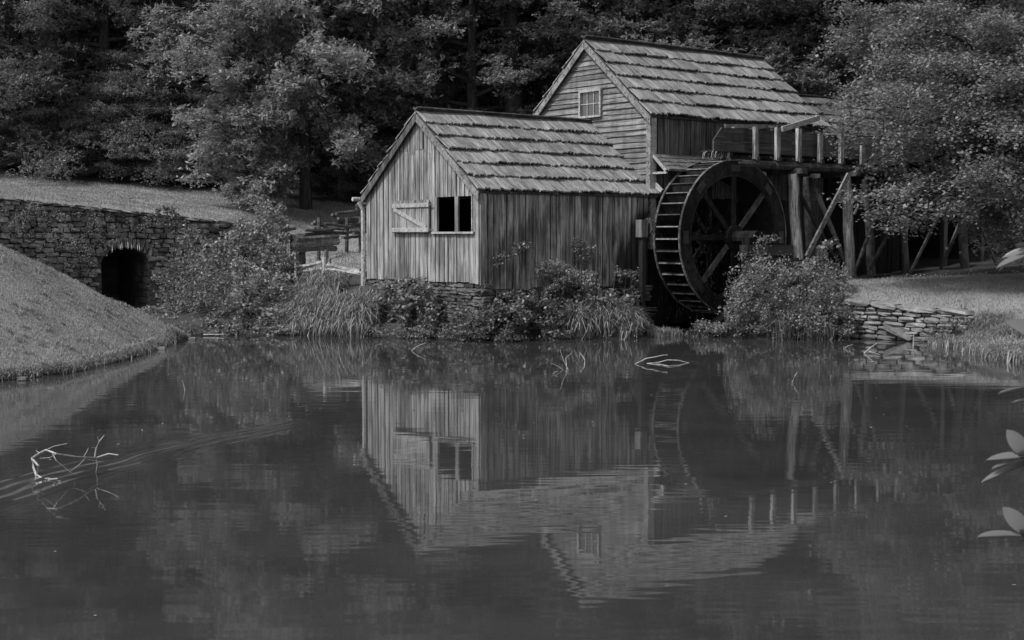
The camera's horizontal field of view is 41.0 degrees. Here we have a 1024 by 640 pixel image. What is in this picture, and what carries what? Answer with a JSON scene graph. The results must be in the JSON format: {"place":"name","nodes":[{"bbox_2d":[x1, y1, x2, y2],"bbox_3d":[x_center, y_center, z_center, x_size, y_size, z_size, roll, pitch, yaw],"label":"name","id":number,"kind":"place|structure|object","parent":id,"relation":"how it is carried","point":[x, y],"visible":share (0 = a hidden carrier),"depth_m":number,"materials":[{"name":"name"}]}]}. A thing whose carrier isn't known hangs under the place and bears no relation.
{"place":"outdoors","nodes":[
{"label":"outdoors","id":0,"kind":"place"},
{"bbox_2d":[0,244,183,367],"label":"lawn grass","id":1,"kind":"structure","parent":0,"point":[82,286],"depth_m":25.90,"materials":[{"name":"plant"}]},
{"bbox_2d":[0,305,1023,639],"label":"pond water","id":2,"kind":"structure","parent":0,"point":[274,487],"depth_m":12.09,"materials":[{"name":"liquid"}]},
{"bbox_2d":[17,377,28,380],"bbox_3d":[-7.675,0.928,21.505,0.172,0.080,0.132,0,3,0],"label":"shore stone","id":3,"kind":"object","parent":2,"relation":"on","point":[22,378],"visible":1,"depth_m":21.45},
{"bbox_2d":[31,435,118,481],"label":"dead branch","id":4,"kind":"object","parent":2,"relation":"on","point":[84,457],"visible":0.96,"depth_m":12.91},
{"bbox_2d":[136,305,218,333],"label":"creek plants","id":5,"kind":"object","parent":2,"relation":"on","point":[159,312],"visible":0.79,"depth_m":34.17,"materials":[{"name":"grey plant"}]},
{"bbox_2d":[271,265,393,337],"bbox_3d":[-4.675,-0.562,32.916,2.993,1.694,5.625,-1,4,-21],"label":"sedge clump","id":6,"kind":"object","parent":2,"relation":"on","point":[317,299],"visible":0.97,"depth_m":31.72,"materials":[{"name":"plant"}]},
{"bbox_2d":[635,355,663,363],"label":"loop branch","id":7,"kind":"object","parent":2,"relation":"on","point":[647,358],"visible":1,"depth_m":24.37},
{"bbox_2d":[647,360,688,365],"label":"loop branch","id":8,"kind":"object","parent":2,"relation":"on","point":[669,360],"visible":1,"depth_m":24.45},
{"bbox_2d":[0,1,1023,380],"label":"ground","id":9,"kind":"structure","parent":0,"point":[926,265],"depth_m":31.98,"materials":[{"name":"plant"}]},
{"bbox_2d":[0,36,30,163],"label":"sapling tree","id":10,"kind":"object","parent":9,"relation":"on","point":[4,133],"visible":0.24,"depth_m":60.30,"materials":[{"name":"grey plant"}]},
{"bbox_2d":[0,66,64,170],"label":"sapling tree","id":11,"kind":"object","parent":9,"relation":"on","point":[20,153],"visible":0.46,"depth_m":59.30,"materials":[{"name":"grey plant"}]},
{"bbox_2d":[2,0,62,109],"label":"poplar tree","id":12,"kind":"object","parent":9,"relation":"on","point":[13,41],"visible":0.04,"depth_m":71.10,"materials":[{"name":"grey plant"}]},
{"bbox_2d":[0,0,98,171],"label":"hemlock tree","id":13,"kind":"object","parent":9,"relation":"on","point":[7,80],"visible":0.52,"depth_m":58.96,"materials":[{"name":"grey plant"}]},
{"bbox_2d":[0,37,113,173],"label":"sapling tree","id":14,"kind":"object","parent":9,"relation":"on","point":[39,112],"visible":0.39,"depth_m":59.50,"materials":[{"name":"grey plant"}]},
{"bbox_2d":[0,0,147,85],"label":"beech tree","id":15,"kind":"object","parent":9,"relation":"on","point":[2,32],"visible":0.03,"depth_m":73.81,"materials":[{"name":"grey plant"}]},
{"bbox_2d":[0,0,164,160],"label":"beech tree","id":16,"kind":"object","parent":9,"relation":"on","point":[37,23],"visible":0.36,"depth_m":59.31,"materials":[{"name":"grey plant"}]},
{"bbox_2d":[64,0,115,173],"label":"tall tree","id":17,"kind":"object","parent":9,"relation":"on","point":[75,38],"visible":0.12,"depth_m":60.23,"materials":[{"name":"grey plant"}]},
{"bbox_2d":[0,324,191,381],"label":"bank edge grass","id":18,"kind":"structure","parent":9,"relation":"on","point":[122,353],"depth_m":24.14,"materials":[{"name":"plant"}]},
{"bbox_2d":[56,80,139,177],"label":"sapling tree","id":19,"kind":"object","parent":9,"relation":"on","point":[101,157],"visible":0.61,"depth_m":59.14,"materials":[{"name":"grey plant"}]},
{"bbox_2d":[0,0,216,185],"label":"hemlock tree","id":20,"kind":"object","parent":9,"relation":"on","point":[103,44],"visible":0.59,"depth_m":58.27,"materials":[{"name":"grey plant"}]},
{"bbox_2d":[80,52,179,180],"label":"sapling tree","id":21,"kind":"object","parent":9,"relation":"on","point":[114,88],"visible":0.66,"depth_m":58.84,"materials":[{"name":"grey plant"}]},
{"bbox_2d":[35,0,233,158],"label":"poplar tree","id":22,"kind":"object","parent":9,"relation":"on","point":[120,33],"visible":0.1,"depth_m":62.11,"materials":[{"name":"grey plant"}]},
{"bbox_2d":[77,0,195,114],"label":"beech tree","id":23,"kind":"object","parent":9,"relation":"on","point":[133,45],"visible":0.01,"depth_m":71.11,"materials":[{"name":"grey plant"}]},
{"bbox_2d":[0,197,277,304],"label":"stone bridge wall","id":24,"kind":"structure","parent":9,"relation":"on","point":[128,266],"depth_m":43.64,"materials":[{"name":"stone"}]},
{"bbox_2d":[0,200,165,276],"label":"wall moss","id":25,"kind":"object","parent":24,"relation":"attached to","point":[40,209],"depth_m":42.55,"materials":[{"name":"grey plant"}]},
{"bbox_2d":[153,205,192,310],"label":"wall creeper","id":26,"kind":"object","parent":24,"relation":"attached to","point":[173,228],"depth_m":40.03,"materials":[{"name":"grey plant"}]},
{"bbox_2d":[123,63,218,184],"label":"sapling tree","id":27,"kind":"object","parent":9,"relation":"on","point":[175,130],"visible":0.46,"depth_m":59.26,"materials":[{"name":"grey plant"}]},
{"bbox_2d":[0,176,366,306],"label":"lawn grass","id":28,"kind":"structure","parent":9,"relation":"on","point":[17,190],"depth_m":51.82,"materials":[{"name":"plant"}]},
{"bbox_2d":[147,249,238,313],"bbox_3d":[-8.412,-1.002,36.712,2.312,2.163,4.087,-2,4,-28],"label":"bank shrub","id":29,"kind":"object","parent":9,"relation":"on","point":[193,268],"visible":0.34,"depth_m":37.06,"materials":[{"name":"grey plant"}]},
{"bbox_2d":[114,0,288,190],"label":"hemlock tree","id":30,"kind":"object","parent":9,"relation":"on","point":[187,4],"visible":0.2,"depth_m":59.30,"materials":[{"name":"grey plant"}]},
{"bbox_2d":[170,92,242,186],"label":"sapling tree","id":31,"kind":"object","parent":9,"relation":"on","point":[183,164],"visible":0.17,"depth_m":59.23,"materials":[{"name":"grey plant"}]},
{"bbox_2d":[148,260,266,326],"bbox_3d":[-7.561,-0.653,34.469,2.284,1.746,6.091,-2,4,-25],"label":"bank shrub","id":32,"kind":"object","parent":9,"relation":"on","point":[191,297],"visible":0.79,"depth_m":33.55,"materials":[{"name":"grey plant"}]},
{"bbox_2d":[195,0,225,168],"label":"tall tree","id":33,"kind":"object","parent":9,"relation":"on","point":[198,56],"visible":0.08,"depth_m":62.07,"materials":[{"name":"grey plant"}]},
{"bbox_2d":[131,0,325,160],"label":"sapling tree","id":34,"kind":"object","parent":9,"relation":"on","point":[202,76],"visible":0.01,"depth_m":63.40,"materials":[{"name":"grey plant"}]},
{"bbox_2d":[176,194,299,294],"bbox_3d":[-7.212,-1.698,36.557,2.842,3.316,5.527,-1,4,-20],"label":"tall shrub","id":35,"kind":"object","parent":9,"relation":"on","point":[270,242],"visible":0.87,"depth_m":35.81,"materials":[{"name":"grey plant"}]},
{"bbox_2d":[174,313,312,335],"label":"shore plants","id":36,"kind":"object","parent":9,"relation":"on","point":[230,328],"visible":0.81,"depth_m":31.45,"materials":[{"name":"grey plant"}]},
{"bbox_2d":[170,20,319,210],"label":"young oak tree","id":37,"kind":"object","parent":9,"relation":"on","point":[249,186],"visible":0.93,"depth_m":51.69,"materials":[{"name":"grey plant"}]},
{"bbox_2d":[224,251,307,333],"bbox_3d":[-6.053,-0.717,33.669,2.036,1.927,4.965,-1,4,-17],"label":"bank shrub","id":38,"kind":"object","parent":9,"relation":"on","point":[257,281],"visible":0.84,"depth_m":33.09,"materials":[{"name":"grey plant"}]},
{"bbox_2d":[124,0,460,209],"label":"oak tree","id":39,"kind":"object","parent":9,"relation":"on","point":[333,59],"visible":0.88,"depth_m":52.69,"materials":[{"name":"grey plant"}]},
{"bbox_2d":[290,226,344,278],"bbox_3d":[-5.229,-1.697,37.508,1.734,1.725,0.735,-3,5,-41],"label":"log rail stack","id":40,"kind":"object","parent":9,"relation":"on","point":[324,239],"visible":0.88,"depth_m":37.26,"materials":[{"name":"wood"}]},
{"bbox_2d":[282,202,366,259],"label":"zigzag rail fence","id":41,"kind":"object","parent":9,"relation":"on","point":[348,222],"visible":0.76,"depth_m":42.91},
{"bbox_2d":[276,57,376,191],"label":"sapling tree","id":42,"kind":"object","parent":9,"relation":"on","point":[322,179],"visible":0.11,"depth_m":60.61,"materials":[{"name":"grey plant"}]},
{"bbox_2d":[295,257,366,276],"bbox_3d":[-4.552,-1.056,34.613,0.462,1.054,2.724,-3,5,-42],"label":"rail fence","id":43,"kind":"object","parent":9,"relation":"on","point":[335,267],"visible":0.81,"depth_m":34.52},
{"bbox_2d":[218,0,484,198],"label":"beech tree","id":44,"kind":"object","parent":9,"relation":"on","point":[343,195],"visible":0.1,"depth_m":57.51,"materials":[{"name":"grey plant"}]},
{"bbox_2d":[313,83,395,196],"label":"sapling tree","id":45,"kind":"object","parent":9,"relation":"on","point":[356,184],"visible":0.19,"depth_m":59.15,"materials":[{"name":"grey plant"}]},
{"bbox_2d":[357,201,365,285],"bbox_3d":[-3.657,-1.792,33.282,0.205,2.182,0.117,-2,4,-24],"label":"corner pole","id":46,"kind":"object","parent":9,"relation":"on","point":[363,256],"visible":0.84,"depth_m":33.26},
{"bbox_2d":[308,0,486,113],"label":"poplar tree","id":47,"kind":"object","parent":9,"relation":"on","point":[464,1],"visible":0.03,"depth_m":62.52,"materials":[{"name":"grey plant"}]},
{"bbox_2d":[339,22,466,181],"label":"sapling tree","id":48,"kind":"object","parent":9,"relation":"on","point":[384,137],"visible":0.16,"depth_m":58.12,"materials":[{"name":"grey plant"}]},
{"bbox_2d":[364,275,444,333],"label":"bush","id":49,"kind":"object","parent":9,"relation":"on","point":[405,291],"visible":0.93,"depth_m":30.82,"materials":[{"name":"grey plant"}]},
{"bbox_2d":[366,279,492,337],"bbox_3d":[-2.067,-0.313,31.765,0.333,1.192,5.062,-3,4,-38],"label":"gable foundation row","id":50,"kind":"object","parent":9,"relation":"on","point":[454,296],"visible":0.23,"depth_m":30.51,"materials":[{"name":"stone"}]},
{"bbox_2d":[348,0,527,107],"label":"tall tree","id":51,"kind":"object","parent":9,"relation":"on","point":[489,39],"visible":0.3,"depth_m":58.24,"materials":[{"name":"grey plant"}]},
{"bbox_2d":[416,298,494,341],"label":"bush","id":52,"kind":"object","parent":9,"relation":"on","point":[463,324],"visible":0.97,"depth_m":29.76,"materials":[{"name":"grey plant"}]},
{"bbox_2d":[383,0,561,151],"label":"hemlock tree","id":53,"kind":"object","parent":9,"relation":"on","point":[480,104],"visible":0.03,"depth_m":66.19,"materials":[{"name":"grey plant"}]},
{"bbox_2d":[351,0,604,129],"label":"beech tree","id":54,"kind":"object","parent":9,"relation":"on","point":[496,80],"visible":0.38,"depth_m":55.66,"materials":[{"name":"grey plant"}]},
{"bbox_2d":[368,324,618,341],"bbox_3d":[-0.438,0.304,29.953,5.628,0.392,1.633,0,3,4],"label":"footing growth","id":55,"kind":"object","parent":9,"relation":"on","point":[376,331],"visible":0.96,"depth_m":29.92,"materials":[{"name":"grey plant"}]},
{"bbox_2d":[451,0,547,113],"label":"tall tree","id":56,"kind":"object","parent":9,"relation":"on","point":[515,102],"visible":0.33,"depth_m":56.29,"materials":[{"name":"grey plant"}]},
{"bbox_2d":[470,289,575,340],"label":"bush","id":57,"kind":"object","parent":9,"relation":"on","point":[521,306],"visible":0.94,"depth_m":29.80,"materials":[{"name":"grey plant"}]},
{"bbox_2d":[492,235,586,339],"bbox_3d":[0.669,-0.706,30.291,2.494,2.344,0.445,-2,4,-33],"label":"wall vine","id":58,"kind":"object","parent":9,"relation":"on","point":[525,246],"depth_m":29.88,"materials":[{"name":"grey plant"}]},
{"bbox_2d":[450,0,640,108],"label":"poplar tree","id":59,"kind":"object","parent":9,"relation":"on","point":[536,95],"visible":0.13,"depth_m":60.16,"materials":[{"name":"grey plant"}]},
{"bbox_2d":[443,285,657,339],"bbox_3d":[0.018,0.011,33.207,5.496,1.754,4.579,-3,4,-38],"label":"shed foundation","id":60,"kind":"object","parent":9,"relation":"on","point":[477,300],"visible":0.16,"depth_m":30.76,"materials":[{"name":"stone"}]},
{"bbox_2d":[360,106,662,292],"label":"shed","id":61,"kind":"structure","parent":60,"relation":"on","point":[458,195],"depth_m":31.47,"materials":[{"name":"grey wood"}]},
{"bbox_2d":[352,197,365,201],"bbox_3d":[-3.260,-2.942,33.650,1.521,0.126,0.125,-3,4,-38],"label":"gutter log","id":62,"kind":"object","parent":61,"relation":"attached to","point":[356,199],"visible":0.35,"depth_m":33.21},
{"bbox_2d":[525,241,601,323],"bbox_3d":[1.205,-0.836,30.730,1.928,1.921,1.100,-2,4,-29],"label":"flowering shrub","id":63,"kind":"object","parent":9,"relation":"on","point":[568,277],"visible":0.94,"depth_m":30.63,"materials":[{"name":"grey plant"}]},
{"bbox_2d":[461,0,735,114],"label":"beech tree","id":64,"kind":"object","parent":9,"relation":"on","point":[499,4],"visible":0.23,"depth_m":56.57,"materials":[{"name":"grey plant"}]},
{"bbox_2d":[557,286,642,315],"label":"bush","id":65,"kind":"object","parent":9,"relation":"on","point":[599,293],"visible":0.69,"depth_m":30.79,"materials":[{"name":"grey plant"}]},
{"bbox_2d":[552,294,651,339],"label":"sedge clump","id":66,"kind":"object","parent":9,"relation":"on","point":[622,316],"visible":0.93,"depth_m":30.34,"materials":[{"name":"plant"}]},
{"bbox_2d":[612,265,632,301],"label":"seedling","id":67,"kind":"object","parent":9,"relation":"on","point":[625,273],"visible":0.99,"depth_m":31.42,"materials":[{"name":"grey plant"}]},
{"bbox_2d":[626,267,640,311],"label":"seedling","id":68,"kind":"object","parent":9,"relation":"on","point":[633,285],"visible":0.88,"depth_m":31.73,"materials":[{"name":"grey plant"}]},
{"bbox_2d":[540,0,743,88],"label":"beech tree","id":69,"kind":"object","parent":9,"relation":"on","point":[649,16],"visible":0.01,"depth_m":68.70,"materials":[{"name":"grey plant"}]},
{"bbox_2d":[636,218,655,324],"bbox_3d":[3.057,-0.988,31.640,0.340,2.748,0.440,-3,4,-38],"label":"gate winch","id":70,"kind":"object","parent":9,"relation":"on","point":[645,227],"visible":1,"depth_m":31.55,"materials":[{"name":"grey wood"}]},
{"bbox_2d":[549,0,748,59],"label":"poplar tree","id":71,"kind":"object","parent":9,"relation":"on","point":[681,6],"visible":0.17,"depth_m":55.13,"materials":[{"name":"grey plant"}]},
{"bbox_2d":[582,0,749,46],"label":"tall tree","id":72,"kind":"object","parent":9,"relation":"on","point":[661,9],"visible":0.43,"depth_m":54.95,"materials":[{"name":"grey plant"}]},
{"bbox_2d":[532,35,830,323],"bbox_3d":[4.523,-3.689,36.502,6.667,7.170,5.432,-3,4,-38],"label":"mill","id":73,"kind":"object","parent":9,"relation":"on","point":[661,115],"visible":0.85,"depth_m":34.39,"materials":[{"name":"grey wood"}]},
{"bbox_2d":[578,88,602,117],"bbox_3d":[1.967,-5.427,34.421,0.090,0.691,0.829,-3,4,-38],"label":"window","id":74,"kind":"structure","parent":73,"relation":"in","point":[590,104],"depth_m":34.42,"materials":[{"name":"white glass"}]},
{"bbox_2d":[653,160,785,314],"bbox_3d":[5.162,-1.990,33.034,3.704,3.704,2.050,-3,4,-38],"label":"waterwheel","id":75,"kind":"object","parent":73,"relation":"attached to","point":[753,190],"visible":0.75,"depth_m":32.62,"materials":[{"name":"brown wood"}]},
{"bbox_2d":[529,0,857,94],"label":"beech tree","id":76,"kind":"object","parent":9,"relation":"on","point":[712,42],"visible":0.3,"depth_m":52.94,"materials":[{"name":"grey plant"}]},
{"bbox_2d":[684,318,745,337],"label":"water edge plants","id":77,"kind":"object","parent":9,"relation":"on","point":[715,329],"visible":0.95,"depth_m":30.79,"materials":[{"name":"grey plant"}]},
{"bbox_2d":[735,232,780,317],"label":"shrub","id":78,"kind":"object","parent":9,"relation":"on","point":[763,238],"visible":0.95,"depth_m":30.93,"materials":[{"name":"grey plant"}]},
{"bbox_2d":[738,237,798,300],"bbox_3d":[6.168,-1.216,32.770,2.026,1.511,0.598,-3,4,-38],"label":"axle crib","id":79,"kind":"object","parent":9,"relation":"on","point":[747,246],"visible":0.36,"depth_m":32.44,"materials":[{"name":"grey wood"}]},
{"bbox_2d":[728,10,811,52],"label":"poplar tree","id":80,"kind":"object","parent":9,"relation":"on","point":[766,24],"visible":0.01,"depth_m":69.16,"materials":[{"name":"grey plant"}]},
{"bbox_2d":[673,0,869,93],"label":"hemlock tree","id":81,"kind":"object","parent":9,"relation":"on","point":[775,21],"visible":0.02,"depth_m":55.30,"materials":[{"name":"grey plant"}]},
{"bbox_2d":[708,247,860,338],"bbox_3d":[6.054,-0.593,30.386,3.422,2.055,2.543,0,3,0],"label":"wheel bush","id":82,"kind":"object","parent":9,"relation":"on","point":[815,292],"visible":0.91,"depth_m":30.30,"materials":[{"name":"grey plant"}]},
{"bbox_2d":[750,295,839,339],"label":"sedge clump","id":83,"kind":"object","parent":9,"relation":"on","point":[777,323],"visible":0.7,"depth_m":30.06,"materials":[{"name":"plant"}]},
{"bbox_2d":[799,238,851,289],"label":"bush","id":84,"kind":"object","parent":9,"relation":"on","point":[829,264],"visible":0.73,"depth_m":31.77,"materials":[{"name":"grey plant"}]},
{"bbox_2d":[692,0,974,98],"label":"beech tree","id":85,"kind":"object","parent":9,"relation":"on","point":[824,17],"visible":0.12,"depth_m":52.44,"materials":[{"name":"grey plant"}]},
{"bbox_2d":[782,1,926,89],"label":"beech tree","id":86,"kind":"object","parent":9,"relation":"on","point":[837,51],"depth_m":69.80,"materials":[{"name":"grey plant"}]},
{"bbox_2d":[714,159,996,278],"bbox_3d":[9.640,-2.573,36.760,11.498,3.033,1.527,-3,4,-38],"label":"trestle","id":87,"kind":"object","parent":9,"relation":"on","point":[792,170],"visible":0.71,"depth_m":35.51,"materials":[{"name":"grey wood"}]},
{"bbox_2d":[701,115,924,167],"bbox_3d":[7.804,-4.599,35.127,8.288,1.228,1.010,-3,4,-38],"label":"flume","id":88,"kind":"object","parent":87,"relation":"on","point":[754,142],"visible":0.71,"depth_m":34.03,"materials":[{"name":"wood"},{"name":"water"}]},
{"bbox_2d":[792,0,968,97],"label":"poplar tree","id":89,"kind":"object","parent":9,"relation":"on","point":[843,65],"visible":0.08,"depth_m":53.88,"materials":[{"name":"grey plant"}]},
{"bbox_2d":[796,93,984,275],"bbox_3d":[10.007,-3.499,41.030,7.580,6.213,4.801,-3,4,-38],"label":"sawmill annex","id":90,"kind":"object","parent":9,"relation":"on","point":[888,260],"visible":0.1,"depth_m":38.84,"materials":[{"name":"wood"}]},
{"bbox_2d":[820,298,976,341],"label":"pond retaining wall","id":91,"kind":"structure","parent":9,"relation":"on","point":[873,319],"depth_m":29.78,"materials":[{"name":"stone"}]},
{"bbox_2d":[831,301,857,339],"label":"wall weeds","id":92,"kind":"object","parent":91,"relation":"on","point":[848,317],"depth_m":29.99,"materials":[{"name":"grey plant"}]},
{"bbox_2d":[923,316,974,338],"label":"bank tuft","id":93,"kind":"object","parent":91,"relation":"on","point":[956,326],"visible":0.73,"depth_m":28.77,"materials":[{"name":"grey plant"}]},
{"bbox_2d":[782,0,1023,154],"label":"beech tree","id":94,"kind":"object","parent":9,"relation":"on","point":[881,25],"visible":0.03,"depth_m":49.98,"materials":[{"name":"grey plant"}]},
{"bbox_2d":[785,269,1023,342],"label":"lawn grass","id":95,"kind":"structure","parent":9,"relation":"on","point":[963,280],"depth_m":31.43,"materials":[{"name":"plant"}]},
{"bbox_2d":[802,0,1023,270],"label":"maple tree","id":96,"kind":"object","parent":9,"relation":"on","point":[994,174],"visible":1,"depth_m":30.59,"materials":[{"name":"grey plant"}]},
{"bbox_2d":[857,54,974,224],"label":"sapling tree","id":97,"kind":"object","parent":9,"relation":"on","point":[905,81],"visible":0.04,"depth_m":46.25,"materials":[{"name":"grey plant"}]},
{"bbox_2d":[857,269,1018,287],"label":"fallen leaves","id":98,"kind":"object","parent":9,"relation":"on","point":[939,277],"visible":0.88,"depth_m":34.83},
{"bbox_2d":[855,0,1021,223],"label":"beech tree","id":99,"kind":"object","parent":9,"relation":"on","point":[920,1],"visible":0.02,"depth_m":51.78,"materials":[{"name":"grey plant"}]},
{"bbox_2d":[910,0,1023,105],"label":"beech tree","id":100,"kind":"object","parent":9,"relation":"on","point":[966,1],"visible":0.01,"depth_m":50.17,"materials":[{"name":"grey plant"}]},
{"bbox_2d":[921,303,1019,345],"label":"sedge clump","id":101,"kind":"object","parent":9,"relation":"on","point":[982,320],"visible":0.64,"depth_m":28.32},
{"bbox_2d":[921,323,1023,363],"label":"bank edge grass","id":102,"kind":"structure","parent":9,"relation":"on","point":[1006,349],"depth_m":25.98,"materials":[{"name":"plant"}]},
{"bbox_2d":[930,50,1021,246],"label":"sapling tree","id":103,"kind":"object","parent":9,"relation":"on","point":[973,190],"visible":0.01,"depth_m":45.81,"materials":[{"name":"grey plant"}]},
{"bbox_2d":[973,47,1023,247],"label":"sapling tree","id":104,"kind":"object","parent":9,"relation":"on","point":[1006,222],"visible":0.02,"depth_m":44.92,"materials":[{"name":"grey plant"}]},
{"bbox_2d":[977,236,1023,546],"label":"rhododendron","id":105,"kind":"object","parent":9,"relation":"on","point":[1014,518],"visible":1,"depth_m":3.63,"materials":[{"name":"grey plant"}]},
{"bbox_2d":[981,317,1023,339],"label":"sedge clump","id":106,"kind":"object","parent":9,"relation":"on","point":[1006,329],"visible":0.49,"depth_m":26.86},
{"bbox_2d":[641,320,681,337],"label":"water grass","id":107,"kind":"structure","parent":0,"point":[651,331],"depth_m":31.04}
]}

